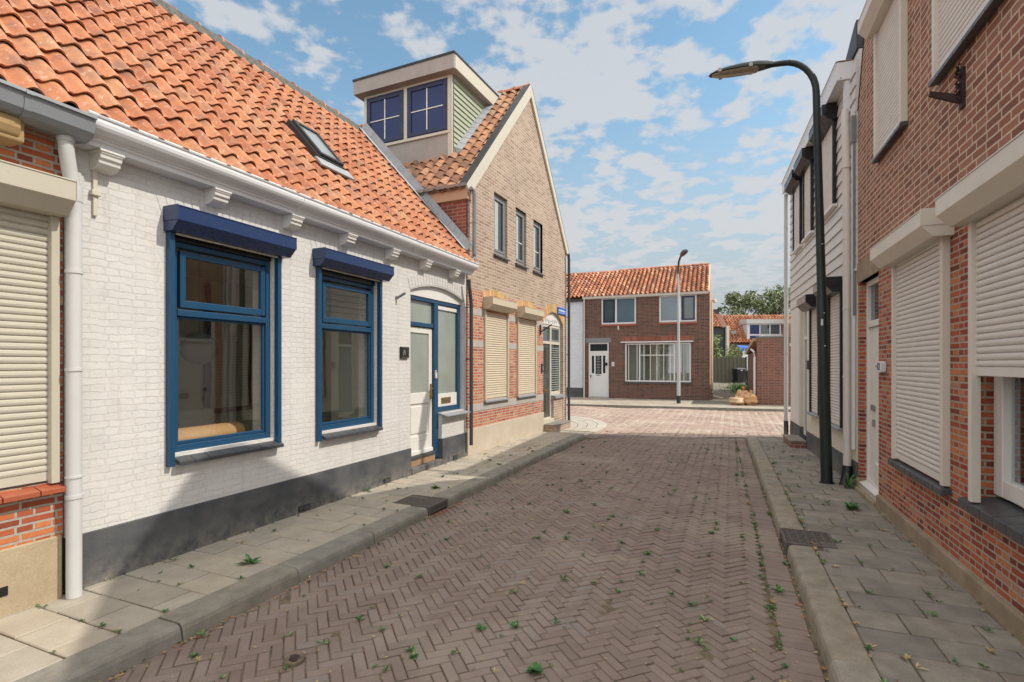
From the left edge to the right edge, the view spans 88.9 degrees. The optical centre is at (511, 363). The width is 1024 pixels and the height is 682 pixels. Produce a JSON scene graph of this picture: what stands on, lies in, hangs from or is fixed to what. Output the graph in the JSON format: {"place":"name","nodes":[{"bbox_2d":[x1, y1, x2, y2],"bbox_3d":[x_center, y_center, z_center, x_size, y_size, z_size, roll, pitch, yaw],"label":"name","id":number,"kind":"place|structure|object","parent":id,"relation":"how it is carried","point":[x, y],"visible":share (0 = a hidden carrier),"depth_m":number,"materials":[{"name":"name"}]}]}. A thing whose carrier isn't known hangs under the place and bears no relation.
{"place":"outdoors","nodes":[
{"label":"outdoors","id":0,"kind":"place"},
{"bbox_2d":[0,431,574,681],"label":"pavement","id":1,"kind":"structure","parent":0,"point":[32,639],"depth_m":4.12,"materials":[{"name":"grey concrete"}]},
{"bbox_2d":[234,553,262,564],"bbox_3d":[-2.174,1.616,4.307,0.214,0.066,0.156,0,0,0],"label":"weed plant","id":2,"kind":"object","parent":1,"relation":"on","point":[248,560],"visible":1,"depth_m":4.31,"materials":[{"name":"green plant"}]},
{"bbox_2d":[164,0,865,322],"label":"sky","id":3,"kind":"structure","parent":0,"point":[652,157],"materials":[{"name":"blue"}]},
{"bbox_2d":[104,406,1022,681],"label":"road","id":4,"kind":"structure","parent":0,"point":[452,592],"depth_m":4.02,"materials":[{"name":"brown brick"}]},
{"bbox_2d":[0,0,97,617],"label":"brick house","id":5,"kind":"structure","parent":4,"relation":"on","point":[38,190],"depth_m":3.52,"materials":[{"name":"beige paint"}]},
{"bbox_2d":[1,0,478,599],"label":"white house","id":6,"kind":"structure","parent":4,"relation":"on","point":[305,260],"depth_m":5.39,"materials":[{"name":"brick"}]},
{"bbox_2d":[180,332,217,364],"bbox_3d":[-3.640,-0.625,6.065,0.382,1.270,0.382,0,0,0],"label":"paper lantern","id":7,"kind":"object","parent":6,"relation":"hanging from","point":[198,348],"visible":1,"depth_m":5.94,"materials":[{"name":"white paper"}]},
{"bbox_2d":[178,421,244,440],"bbox_3d":[-3.117,0.710,5.148,0.255,0.190,0.942,0,0,20],"label":"veneer roll","id":8,"kind":"object","parent":6,"relation":"on","point":[187,433],"visible":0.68,"depth_m":5.18,"materials":[{"name":"brown wood"}]},
{"bbox_2d":[175,234,283,465],"bbox_3d":[-2.702,-0.161,4.993,0.205,2.057,1.116,0,0,23],"label":"window","id":9,"kind":"structure","parent":6,"relation":"in","point":[183,243],"depth_m":4.96,"materials":[{"name":"blue paint"}]},
{"bbox_2d":[322,269,382,440],"bbox_3d":[-2.036,-0.141,6.562,0.205,2.057,1.068,0,0,23],"label":"window","id":10,"kind":"structure","parent":6,"relation":"in","point":[327,275],"depth_m":6.67,"materials":[{"name":"blue paint"}]},
{"bbox_2d":[410,326,433,456],"bbox_3d":[-1.439,0.417,8.170,0.108,1.985,0.735,0,0,23],"label":"door","id":11,"kind":"structure","parent":6,"relation":"in","point":[421,388],"depth_m":8.23,"materials":[{"name":"white paint"}]},
{"bbox_2d":[283,653,304,667],"bbox_3d":[-1.281,1.742,3.059,0.118,0.054,0.117,0,0,0],"label":"valve cover","id":12,"kind":"object","parent":4,"relation":"on","point":[294,660],"visible":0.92,"depth_m":3.04,"materials":[{"name":"metal"}]},
{"bbox_2d":[14,433,584,681],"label":"kerb","id":13,"kind":"structure","parent":4,"relation":"on","point":[111,657],"depth_m":3.76,"materials":[{"name":"grey concrete"}]},
{"bbox_2d":[409,650,418,659],"bbox_3d":[-0.578,1.710,3.061,0.058,0.025,0.074,0,0,0],"label":"weed plant","id":14,"kind":"object","parent":4,"relation":"on","point":[413,654],"visible":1,"depth_m":3.07,"materials":[{"name":"green plant"}]},
{"bbox_2d":[393,495,447,516],"bbox_3d":[-1.099,1.702,6.279,0.512,0.117,0.420,0,0,23],"label":"kerb drain","id":15,"kind":"object","parent":4,"relation":"on","point":[430,504],"visible":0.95,"depth_m":6.25,"materials":[{"name":"metal"}]},
{"bbox_2d":[352,50,570,455],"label":"gabled house","id":16,"kind":"structure","parent":4,"relation":"on","point":[459,137],"depth_m":10.97,"materials":[{"name":"beige brick"}]},
{"bbox_2d":[493,194,509,261],"bbox_3d":[-0.255,-2.788,10.657,0.160,1.285,0.680,0,0,25],"label":"window","id":17,"kind":"structure","parent":16,"relation":"in","point":[499,204],"depth_m":10.75,"materials":[{"name":"grey glass"}]},
{"bbox_2d":[515,209,528,269],"bbox_3d":[0.176,-2.777,11.593,0.160,1.265,0.640,0,0,25],"label":"window","id":18,"kind":"structure","parent":16,"relation":"in","point":[519,215],"depth_m":11.67,"materials":[{"name":"grey glass"}]},
{"bbox_2d":[533,221,544,275],"bbox_3d":[0.596,-2.772,12.505,0.160,1.255,0.650,0,0,25],"label":"window","id":19,"kind":"structure","parent":16,"relation":"in","point":[536,227],"depth_m":12.59,"materials":[{"name":"grey glass"}]},
{"bbox_2d":[543,344,549,417],"bbox_3d":[0.822,0.420,13.189,0.080,1.860,0.600,0,0,25],"label":"door","id":20,"kind":"structure","parent":16,"relation":"in","point":[545,346],"depth_m":13.26,"materials":[{"name":"green paint"}]},
{"bbox_2d":[557,307,565,315],"bbox_3d":[1.335,-1.410,13.976,0.034,0.180,0.660,0,0,25],"label":"street sign","id":21,"kind":"object","parent":16,"relation":"attached to","point":[561,311],"visible":1,"depth_m":13.91,"materials":[{"name":"blue metal"}]},
{"bbox_2d":[509,620,518,627],"bbox_3d":[0.015,1.711,3.426,0.069,0.030,0.074,0,0,14],"label":"weed plant","id":22,"kind":"object","parent":4,"relation":"on","point":[514,624],"visible":1,"depth_m":3.43,"materials":[{"name":"green plant"}]},
{"bbox_2d":[4,431,1023,681],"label":"dry grass","id":23,"kind":"structure","parent":4,"relation":"on","point":[632,579],"depth_m":4.06,"materials":[{"name":"green plant"}]},
{"bbox_2d":[35,431,1013,681],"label":"weeds","id":24,"kind":"object","parent":4,"relation":"on","point":[480,627],"visible":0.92,"depth_m":4.23,"materials":[{"name":"green plant"}]},
{"bbox_2d":[109,502,942,679],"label":"dead leaves","id":25,"kind":"object","parent":4,"relation":"on","point":[110,678],"visible":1,"depth_m":3.81,"materials":[{"name":"brown plant"}]},
{"bbox_2d":[525,661,543,673],"bbox_3d":[0.128,1.715,2.925,0.111,0.040,0.122,0,0,-13],"label":"weed plant","id":26,"kind":"object","parent":4,"relation":"on","point":[534,667],"visible":1,"depth_m":2.94,"materials":[{"name":"green plant"}]},
{"bbox_2d":[745,336,790,405],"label":"brick shed","id":27,"kind":"structure","parent":4,"relation":"on","point":[765,354],"depth_m":20.71,"materials":[{"name":"red brick"}]},
{"bbox_2d":[769,584,785,591],"bbox_3d":[2.058,1.734,4.010,0.106,0.048,0.106,0,0,-20],"label":"weed plant","id":28,"kind":"object","parent":4,"relation":"on","point":[779,588],"visible":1,"depth_m":4.03,"materials":[{"name":"green plant"}]},
{"bbox_2d":[780,528,837,554],"bbox_3d":[2.800,1.702,4.948,0.422,0.117,0.470,0,0,22],"label":"kerb drain","id":29,"kind":"object","parent":4,"relation":"on","point":[788,537],"visible":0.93,"depth_m":4.92,"materials":[{"name":"metal"}]},
{"bbox_2d":[746,436,881,681],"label":"kerb","id":30,"kind":"structure","parent":4,"relation":"on","point":[844,654],"depth_m":3.65,"materials":[{"name":"concrete"}]},
{"bbox_2d":[781,19,862,485],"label":"clad house","id":31,"kind":"structure","parent":4,"relation":"on","point":[839,111],"depth_m":8.11,"materials":[{"name":"beige paint"}]},
{"bbox_2d":[806,340,806,430],"bbox_3d":[5.991,0.455,10.571,0.115,1.910,0.580,0,0,20],"label":"door","id":32,"kind":"structure","parent":31,"relation":"in","point":[806,340],"depth_m":10.70,"materials":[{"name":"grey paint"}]},
{"bbox_2d":[855,0,1023,644],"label":"brick house","id":33,"kind":"structure","parent":4,"relation":"on","point":[940,283],"depth_m":4.13,"materials":[{"name":"red brick"}]},
{"bbox_2d":[871,326,878,485],"bbox_3d":[4.505,0.512,6.406,0.070,1.955,0.740,0,0,22],"label":"door","id":34,"kind":"structure","parent":33,"relation":"in","point":[875,330],"depth_m":6.53,"materials":[{"name":"white paint"}]},
{"bbox_2d":[994,212,1023,507],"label":"window","id":35,"kind":"structure","parent":33,"relation":"in","point":[1005,486],"depth_m":3.61,"materials":[{"name":"white paint"}]},
{"bbox_2d":[562,416,606,435],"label":"corner pavement","id":36,"kind":"structure","parent":0,"point":[585,426],"depth_m":14.16,"materials":[{"name":"white concrete"}]},
{"bbox_2d":[566,397,790,411],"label":"pavement","id":37,"kind":"structure","parent":0,"point":[625,402],"depth_m":21.06,"materials":[{"name":"grey concrete"}]},
{"bbox_2d":[487,299,582,396],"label":"neighbour house","id":38,"kind":"structure","parent":37,"relation":"on","point":[576,347],"depth_m":24.91,"materials":[{"name":"white paint"}]},
{"bbox_2d":[566,263,723,400],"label":"brick house","id":39,"kind":"structure","parent":37,"relation":"on","point":[631,353],"depth_m":24.04,"materials":[{"name":"red brick"}]},
{"bbox_2d":[590,353,606,396],"bbox_3d":[4.078,0.505,24.532,0.820,2.050,0.115,0,0,22],"label":"door","id":40,"kind":"structure","parent":39,"relation":"in","point":[598,369],"depth_m":24.54,"materials":[{"name":"white plastic"}]},
{"bbox_2d":[600,297,636,325],"bbox_3d":[4.938,-2.425,24.169,1.660,1.330,0.150,0,0,22],"label":"window","id":41,"kind":"structure","parent":39,"relation":"in","point":[622,311],"depth_m":24.19,"materials":[{"name":"white plastic"}]},
{"bbox_2d":[625,342,690,381],"bbox_3d":[6.604,-0.070,23.648,2.880,1.760,0.260,0,0,22],"label":"window","id":42,"kind":"structure","parent":39,"relation":"in","point":[657,355],"depth_m":23.71,"materials":[{"name":"white plastic"}]},
{"bbox_2d":[658,294,696,323],"bbox_3d":[7.371,-2.435,23.196,1.660,1.310,0.150,0,0,22],"label":"window","id":43,"kind":"structure","parent":39,"relation":"in","point":[688,303],"depth_m":23.20,"materials":[{"name":"white plastic"}]},
{"bbox_2d":[677,249,687,403],"bbox_3d":[6.825,-1.420,20.888,0.218,6.179,1.594,0,0,8],"label":"street lamp","id":44,"kind":"object","parent":37,"relation":"on","point":[683,252],"visible":0.97,"depth_m":21.55,"materials":[{"name":"grey metal"}]},
{"bbox_2d":[728,394,745,404],"bbox_3d":[8.999,1.405,20.697,0.727,0.452,0.611,0,0,0],"label":"rubbish bag","id":45,"kind":"object","parent":37,"relation":"on","point":[738,399],"visible":0.95,"depth_m":20.57,"materials":[{"name":"beige plastic"}]},
{"bbox_2d":[735,386,748,396],"bbox_3d":[9.284,1.263,20.992,0.571,0.725,0.556,0,0,0],"label":"rubbish bag","id":46,"kind":"object","parent":37,"relation":"on","point":[741,392],"visible":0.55,"depth_m":20.90,"materials":[{"name":"beige plastic"}]},
{"bbox_2d":[742,390,757,404],"bbox_3d":[9.412,1.323,20.616,0.612,0.609,0.565,0,0,0],"label":"rubbish bag","id":47,"kind":"object","parent":37,"relation":"on","point":[750,397],"visible":0.98,"depth_m":20.47,"materials":[{"name":"beige plastic"}]},
{"bbox_2d":[691,382,746,403],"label":"alley path","id":48,"kind":"structure","parent":0,"point":[717,391],"depth_m":26.00,"materials":[{"name":"grey concrete"}]},
{"bbox_2d":[713,334,745,356],"bbox_3d":[13.958,-0.384,35.327,3.816,3.246,2.401,0,0,0],"label":"shrub","id":49,"kind":"object","parent":48,"relation":"on","point":[716,345],"visible":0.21,"depth_m":35.02,"materials":[{"name":"green plant"}]},
{"bbox_2d":[713,356,747,382],"bbox_3d":[14.387,0.349,33.191,3.400,1.660,0.110,0,0,7],"label":"board fence","id":50,"kind":"object","parent":48,"relation":"on","point":[722,369],"visible":0.52,"depth_m":33.29,"materials":[{"name":"grey wood"}]},
{"bbox_2d":[713,380,748,393],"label":"grass","id":51,"kind":"structure","parent":48,"relation":"on","point":[736,387],"depth_m":28.04,"materials":[{"name":"green plant"}]},
{"bbox_2d":[732,368,745,382],"bbox_3d":[14.351,0.732,32.994,0.568,0.965,0.693,0,0,-6],"label":"wheelie bin","id":52,"kind":"object","parent":48,"relation":"on","point":[738,374],"visible":0.89,"depth_m":32.76,"materials":[{"name":"plastic"}]},
{"bbox_2d":[737,345,747,356],"bbox_3d":[16.900,0.100,37.485,1.400,3.000,1.030,0,0,0],"label":"garden awning","id":53,"kind":"object","parent":48,"relation":"on","point":[742,347],"visible":0.24,"depth_m":37.17,"materials":[{"name":"blue fabric"}]},
{"bbox_2d":[757,437,1023,681],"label":"pavement","id":54,"kind":"structure","parent":0,"point":[893,618],"depth_m":3.72,"materials":[{"name":"grey concrete"}]},
{"bbox_2d":[709,60,834,483],"bbox_3d":[3.688,-1.345,7.476,1.628,6.055,0.262,0,0,22],"label":"street lamp","id":55,"kind":"object","parent":54,"relation":"on","point":[751,68],"visible":0.98,"depth_m":7.20,"materials":[{"name":"black metal"}]},
{"bbox_2d":[830,472,855,487],"bbox_3d":[4.480,1.536,6.912,0.407,0.227,0.368,0,0,0],"label":"tall weed","id":56,"kind":"object","parent":54,"relation":"on","point":[848,481],"visible":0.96,"depth_m":6.93,"materials":[{"name":"green plant"}]},
{"bbox_2d":[844,502,860,509],"bbox_3d":[3.874,1.615,5.923,0.183,0.067,0.219,0,0,29],"label":"weed plant","id":57,"kind":"object","parent":54,"relation":"on","point":[850,505],"visible":1,"depth_m":5.93,"materials":[{"name":"green plant"}]},
{"label":"ground","id":58,"kind":"structure","parent":0,"visible":0},
{"bbox_2d":[713,309,728,356],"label":"terraced house","id":59,"kind":"structure","parent":58,"relation":"on","point":[720,327],"depth_m":47.20,"materials":[{"name":"stone"}]},
{"bbox_2d":[721,290,772,314],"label":"tree","id":60,"kind":"object","parent":58,"relation":"on","point":[732,299],"visible":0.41,"depth_m":59.20,"materials":[{"name":"green plant"}]},
{"bbox_2d":[721,314,790,356],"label":"terraced house","id":61,"kind":"structure","parent":58,"relation":"on","point":[744,330],"depth_m":47.90,"materials":[{"name":"orange brick"}]},
{"bbox_2d":[750,284,790,314],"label":"tree","id":62,"kind":"object","parent":58,"relation":"on","point":[772,297],"visible":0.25,"depth_m":59.29,"materials":[{"name":"green plant"}]},
{"bbox_2d":[782,324,790,335],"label":"terraced house","id":63,"kind":"structure","parent":58,"relation":"on","point":[789,329],"depth_m":46.68,"materials":[{"name":"brick"}]}
]}

